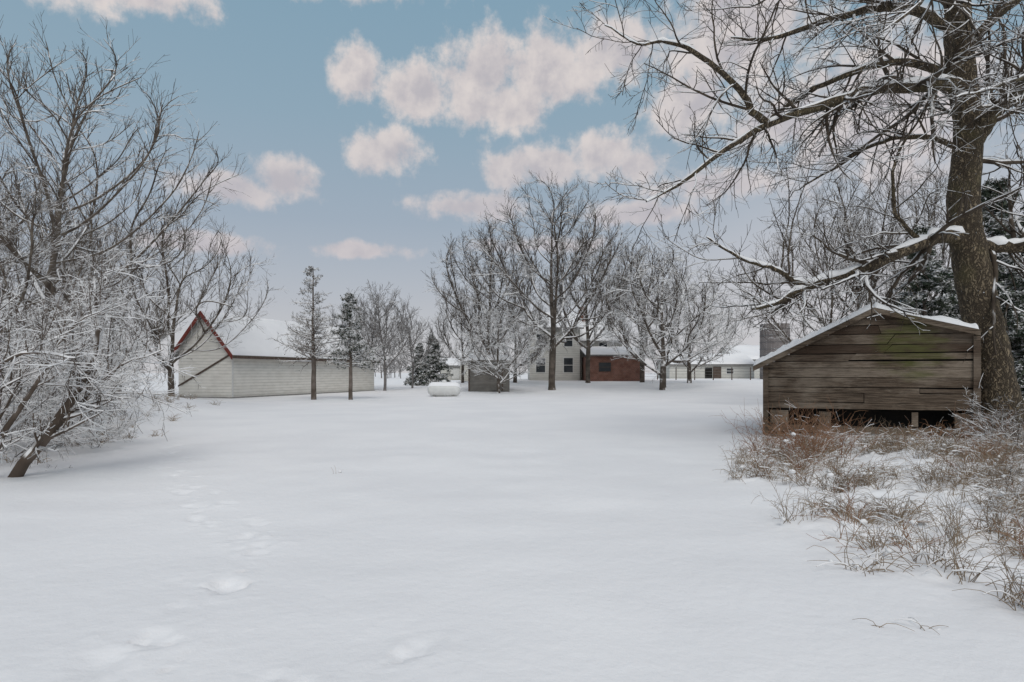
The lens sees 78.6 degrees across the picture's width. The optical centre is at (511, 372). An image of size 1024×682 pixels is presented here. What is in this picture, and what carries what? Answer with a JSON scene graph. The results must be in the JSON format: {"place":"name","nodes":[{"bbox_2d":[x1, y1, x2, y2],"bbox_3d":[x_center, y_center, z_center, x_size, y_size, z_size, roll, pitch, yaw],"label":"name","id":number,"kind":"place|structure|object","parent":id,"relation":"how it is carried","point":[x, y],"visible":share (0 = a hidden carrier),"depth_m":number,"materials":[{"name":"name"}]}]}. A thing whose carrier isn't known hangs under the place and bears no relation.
{"place":"outdoors","nodes":[
{"label":"outdoors","id":0,"kind":"place"},
{"bbox_2d":[0,373,1023,681],"bbox_3d":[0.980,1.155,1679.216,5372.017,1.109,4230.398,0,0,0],"label":"snow ground","id":1,"kind":"structure","parent":0,"point":[524,529],"depth_m":5.74,"materials":[{"name":"white snow"}]},
{"bbox_2d":[0,364,93,468],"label":"snowy shrub","id":2,"kind":"object","parent":1,"relation":"on","point":[3,402],"visible":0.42,"depth_m":11.03,"materials":[{"name":"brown plant"}]},
{"bbox_2d":[0,269,116,398],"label":"snowy shrub","id":3,"kind":"object","parent":1,"relation":"on","point":[44,326],"visible":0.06,"depth_m":19.95,"materials":[{"name":"grey plant"}]},
{"bbox_2d":[0,274,121,409],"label":"snowy shrub","id":4,"kind":"object","parent":1,"relation":"on","point":[4,296],"visible":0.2,"depth_m":13.54,"materials":[{"name":"grey plant"}]},
{"bbox_2d":[0,145,123,334],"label":"bare tree","id":5,"kind":"object","parent":1,"relation":"on","point":[24,186],"visible":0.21,"depth_m":33.38,"materials":[{"name":"grey plant"}]},
{"bbox_2d":[0,242,126,442],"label":"snowy shrub","id":6,"kind":"object","parent":1,"relation":"on","point":[61,331],"visible":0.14,"depth_m":14.84,"materials":[{"name":"grey plant"}]},
{"bbox_2d":[0,176,134,354],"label":"bare tree","id":7,"kind":"object","parent":1,"relation":"on","point":[31,249],"visible":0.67,"depth_m":17.29,"materials":[{"name":"grey plant"}]},
{"bbox_2d":[0,148,141,334],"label":"bare tree","id":8,"kind":"object","parent":1,"relation":"on","point":[77,233],"visible":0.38,"depth_m":29.95,"materials":[{"name":"grey plant"}]},
{"bbox_2d":[0,325,141,416],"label":"snowy shrub","id":9,"kind":"object","parent":1,"relation":"on","point":[56,395],"visible":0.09,"depth_m":18.39,"materials":[{"name":"grey plant"}]},
{"bbox_2d":[2,334,150,395],"bbox_3d":[-17.755,-0.399,23.099,6.013,3.535,7.040,0,0,36],"label":"snowy shrub","id":10,"kind":"object","parent":1,"relation":"on","point":[111,364],"visible":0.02,"depth_m":24.19,"materials":[{"name":"grey plant"}]},
{"bbox_2d":[0,295,167,462],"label":"snowy shrub","id":11,"kind":"object","parent":1,"relation":"on","point":[76,434],"visible":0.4,"depth_m":12.81,"materials":[{"name":"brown plant"}]},
{"bbox_2d":[11,390,162,448],"bbox_3d":[-9.838,1.081,13.913,3.249,1.632,2.775,0,0,4],"label":"snowy shrub","id":12,"kind":"object","parent":1,"relation":"on","point":[88,436],"visible":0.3,"depth_m":14.11,"materials":[{"name":"white plant"}]},
{"bbox_2d":[0,228,204,477],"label":"leaning bare tree","id":13,"kind":"object","parent":1,"relation":"on","point":[68,410],"visible":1,"depth_m":9.99,"materials":[{"name":"brown plant"}]},
{"bbox_2d":[62,313,161,392],"bbox_3d":[-19.856,-0.953,29.782,6.339,4.712,5.286,0,0,33],"label":"snowy shrub","id":14,"kind":"object","parent":1,"relation":"on","point":[122,350],"visible":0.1,"depth_m":30.16,"materials":[{"name":"grey plant"}]},
{"bbox_2d":[45,217,191,391],"bbox_3d":[-26.790,-4.451,43.105,8.916,12.815,12.791,0,0,-40],"label":"bare tree","id":15,"kind":"object","parent":1,"relation":"on","point":[172,315],"visible":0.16,"depth_m":43.02,"materials":[{"name":"grey plant"}]},
{"bbox_2d":[0,11,249,393],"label":"bare tree","id":16,"kind":"object","parent":1,"relation":"on","point":[71,137],"visible":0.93,"depth_m":21.73,"materials":[{"name":"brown plant"}]},
{"bbox_2d":[39,191,287,395],"bbox_3d":[-19.551,-4.445,36.230,12.791,12.815,8.916,0,0,-1],"label":"bare tree","id":17,"kind":"object","parent":1,"relation":"on","point":[204,292],"visible":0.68,"depth_m":35.59,"materials":[{"name":"grey plant"}]},
{"bbox_2d":[174,311,379,397],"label":"long white barn","id":18,"kind":"structure","parent":1,"relation":"on","point":[247,365],"depth_m":42.53,"materials":[{"name":"beige wood"}]},
{"bbox_2d":[88,349,522,377],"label":"distant tree line","id":19,"kind":"object","parent":1,"relation":"on","point":[391,367],"visible":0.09,"depth_m":188.66,"materials":[{"name":"grey plant"}]},
{"bbox_2d":[265,265,353,399],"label":"larch tree","id":20,"kind":"object","parent":1,"relation":"on","point":[315,342],"visible":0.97,"depth_m":37.89,"materials":[{"name":"brown plant"}]},
{"bbox_2d":[314,298,391,363],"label":"bare tree","id":21,"kind":"object","parent":1,"relation":"on","point":[333,314],"visible":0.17,"depth_m":70.06,"materials":[{"name":"white plant"}]},
{"bbox_2d":[324,292,388,399],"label":"pine tree","id":22,"kind":"object","parent":1,"relation":"on","point":[348,344],"visible":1,"depth_m":37.87,"materials":[{"name":"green plant"}]},
{"bbox_2d":[322,280,414,363],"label":"bare tree","id":23,"kind":"object","parent":1,"relation":"on","point":[370,325],"visible":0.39,"depth_m":61.69,"materials":[{"name":"white plant"}]},
{"bbox_2d":[348,281,425,390],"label":"bare tree","id":24,"kind":"object","parent":1,"relation":"on","point":[387,309],"visible":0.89,"depth_m":55.61,"materials":[{"name":"brown plant"}]},
{"bbox_2d":[383,306,446,387],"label":"bare tree","id":25,"kind":"object","parent":1,"relation":"on","point":[427,349],"visible":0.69,"depth_m":63.94,"materials":[{"name":"white plant"}]},
{"bbox_2d":[403,342,438,385],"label":"spruce tree","id":26,"kind":"object","parent":1,"relation":"on","point":[408,380],"visible":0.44,"depth_m":79.51,"materials":[{"name":"green plant"}]},
{"bbox_2d":[413,334,452,385],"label":"spruce tree","id":27,"kind":"object","parent":1,"relation":"on","point":[427,375],"visible":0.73,"depth_m":77.42,"materials":[{"name":"green plant"}]},
{"bbox_2d":[428,380,460,396],"bbox_3d":[-4.550,1.157,42.000,2.240,1.390,0.880,0,0,0],"label":"propane tank","id":28,"kind":"object","parent":1,"relation":"on","point":[445,388],"visible":0.99,"depth_m":41.65,"materials":[{"name":"metal"}]},
{"bbox_2d":[441,358,459,379],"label":"white outbuilding","id":29,"kind":"structure","parent":1,"relation":"on","point":[455,369],"depth_m":88.00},
{"bbox_2d":[452,368,458,378],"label":"door","id":30,"kind":"structure","parent":29,"relation":"in","point":[455,371],"depth_m":87.95,"materials":[{"name":"white"}]},
{"bbox_2d":[460,362,467,380],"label":"garage walls","id":31,"kind":"structure","parent":1,"relation":"on","point":[465,375],"depth_m":80.00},
{"bbox_2d":[458,348,504,360],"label":"garage snow","id":32,"kind":"structure","parent":31,"relation":"on","point":[473,354],"depth_m":81.34,"materials":[{"name":"white snow"}]},
{"bbox_2d":[431,287,497,382],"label":"bare tree","id":33,"kind":"object","parent":1,"relation":"on","point":[443,331],"visible":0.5,"depth_m":65.61,"materials":[{"name":"grey plant"}]},
{"bbox_2d":[422,221,541,353],"bbox_3d":[-1.901,-6.378,57.376,10.139,15.641,13.423,0,0,33],"label":"bare tree","id":34,"kind":"object","parent":1,"relation":"on","point":[457,296],"visible":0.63,"depth_m":56.87,"materials":[{"name":"grey plant"}]},
{"bbox_2d":[467,355,510,391],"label":"grey wood shed","id":35,"kind":"structure","parent":1,"relation":"on","point":[482,383],"depth_m":48.00,"materials":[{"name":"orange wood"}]},
{"bbox_2d":[491,367,501,389],"bbox_3d":[-1.200,0.395,47.973,0.800,1.850,0.046,0,0,0],"label":"door","id":36,"kind":"structure","parent":35,"relation":"in","point":[493,380],"depth_m":47.95,"materials":[{"name":"grey wood"}]},
{"bbox_2d":[449,304,546,392],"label":"bare tree","id":37,"kind":"object","parent":1,"relation":"on","point":[473,340],"visible":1,"depth_m":46.23,"materials":[{"name":"grey plant"}]},
{"bbox_2d":[0,390,1023,634],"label":"dry weeds","id":38,"kind":"object","parent":1,"relation":"on","point":[816,444],"visible":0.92,"depth_m":8.41,"materials":[{"name":"brown plant"}]},
{"bbox_2d":[468,294,558,382],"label":"bare tree","id":39,"kind":"object","parent":1,"relation":"on","point":[546,343],"visible":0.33,"depth_m":61.30,"materials":[{"name":"grey plant"}]},
{"bbox_2d":[447,170,646,389],"bbox_3d":[2.891,-7.174,50.766,15.898,17.782,13.641,0,0,0],"label":"bare tree","id":40,"kind":"object","parent":1,"relation":"on","point":[552,304],"visible":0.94,"depth_m":49.00,"materials":[{"name":"brown plant"}]},
{"bbox_2d":[525,307,644,380],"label":"white farmhouse","id":41,"kind":"object","parent":1,"relation":"on","point":[571,364],"visible":0.47,"depth_m":69.97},
{"bbox_2d":[537,231,639,382],"bbox_3d":[7.196,-6.330,61.647,9.946,15.343,13.168,0,0,41],"label":"bare tree","id":42,"kind":"object","parent":1,"relation":"on","point":[588,346],"visible":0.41,"depth_m":60.76,"materials":[{"name":"grey plant"}]},
{"bbox_2d":[594,241,687,381],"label":"bare tree","id":43,"kind":"object","parent":1,"relation":"on","point":[641,356],"visible":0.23,"depth_m":61.53,"materials":[{"name":"grey plant"}]},
{"bbox_2d":[594,235,740,389],"bbox_3d":[12.111,-4.497,48.982,10.966,12.457,15.355,0,0,22],"label":"bare tree","id":44,"kind":"object","parent":1,"relation":"on","point":[669,327],"visible":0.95,"depth_m":48.77,"materials":[{"name":"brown plant"}]},
{"bbox_2d":[628,277,756,382],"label":"bare tree","id":45,"kind":"object","parent":1,"relation":"on","point":[688,366],"visible":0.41,"depth_m":59.42,"materials":[{"name":"grey plant"}]},
{"bbox_2d":[645,367,762,379],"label":"wire fence","id":46,"kind":"object","parent":1,"relation":"on","point":[713,374],"visible":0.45,"depth_m":73.92,"materials":[{"name":"grey metal"}]},
{"bbox_2d":[656,353,753,378],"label":"long white outbuilding","id":47,"kind":"structure","parent":1,"relation":"on","point":[739,362],"depth_m":85.00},
{"bbox_2d":[714,367,720,377],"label":"slide door","id":48,"kind":"structure","parent":47,"relation":"in","point":[717,370],"depth_m":84.93,"materials":[{"name":"wood"}]},
{"bbox_2d":[719,345,759,377],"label":"machine shed","id":49,"kind":"structure","parent":1,"relation":"on","point":[752,352],"depth_m":97.28,"materials":[{"name":"white"}]},
{"bbox_2d":[759,323,790,378],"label":"tile silo","id":50,"kind":"object","parent":1,"relation":"on","point":[768,344],"visible":0.44,"depth_m":78.68,"materials":[{"name":"tile"}]},
{"bbox_2d":[544,0,1023,435],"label":"old bare tree","id":51,"kind":"object","parent":1,"relation":"on","point":[974,250],"visible":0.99,"depth_m":13.21,"materials":[{"name":"brown plant"}]},
{"bbox_2d":[720,189,931,349],"bbox_3d":[14.787,-3.228,28.813,10.233,10.252,7.133,0,0,-9],"label":"bare tree","id":52,"kind":"object","parent":1,"relation":"on","point":[804,319],"visible":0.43,"depth_m":28.73,"materials":[{"name":"grey plant"}]},
{"bbox_2d":[743,152,950,331],"bbox_3d":[18.756,-4.755,33.276,9.255,13.381,12.441,0,0,-10],"label":"bare tree","id":53,"kind":"object","parent":1,"relation":"on","point":[930,212],"visible":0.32,"depth_m":32.19,"materials":[{"name":"grey plant"}]},
{"bbox_2d":[753,302,980,438],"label":"old wooden shed","id":54,"kind":"structure","parent":1,"relation":"on","point":[880,368],"depth_m":14.14,"materials":[{"name":"brown wood"}]},
{"bbox_2d":[816,163,1023,315],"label":"bare tree","id":55,"kind":"object","parent":1,"relation":"on","point":[934,203],"visible":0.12,"depth_m":34.61,"materials":[{"name":"grey plant"}]},
{"bbox_2d":[885,224,1023,411],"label":"spruce tree","id":56,"kind":"object","parent":1,"relation":"on","point":[935,271],"visible":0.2,"depth_m":23.59,"materials":[{"name":"green plant"}]},
{"bbox_2d":[938,177,1023,399],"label":"spruce tree","id":57,"kind":"object","parent":1,"relation":"on","point":[1016,298],"visible":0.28,"depth_m":24.16,"materials":[{"name":"green plant"}]},
{"bbox_2d":[945,385,1023,452],"bbox_3d":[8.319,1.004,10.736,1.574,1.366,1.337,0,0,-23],"label":"snowy brush","id":58,"kind":"object","parent":1,"relation":"on","point":[984,429],"visible":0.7,"depth_m":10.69,"materials":[{"name":"brown plant"}]},
{"bbox_2d":[996,204,1023,395],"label":"spruce tree","id":59,"kind":"object","parent":1,"relation":"on","point":[1017,350],"visible":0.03,"depth_m":25.45,"materials":[{"name":"green plant"}]},
{"bbox_2d":[997,455,1023,516],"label":"snowy brush","id":60,"kind":"object","parent":1,"relation":"on","point":[1021,500],"visible":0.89,"depth_m":6.66,"materials":[{"name":"brown plant"}]},
{"bbox_2d":[1002,413,1023,471],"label":"snowy brush","id":61,"kind":"object","parent":1,"relation":"on","point":[1017,442],"visible":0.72,"depth_m":8.71,"materials":[{"name":"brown plant"}]},
{"bbox_2d":[0,0,1023,372],"label":"sky","id":62,"kind":"structure","parent":0,"point":[370,134],"materials":[{"name":"blue"}]}
]}

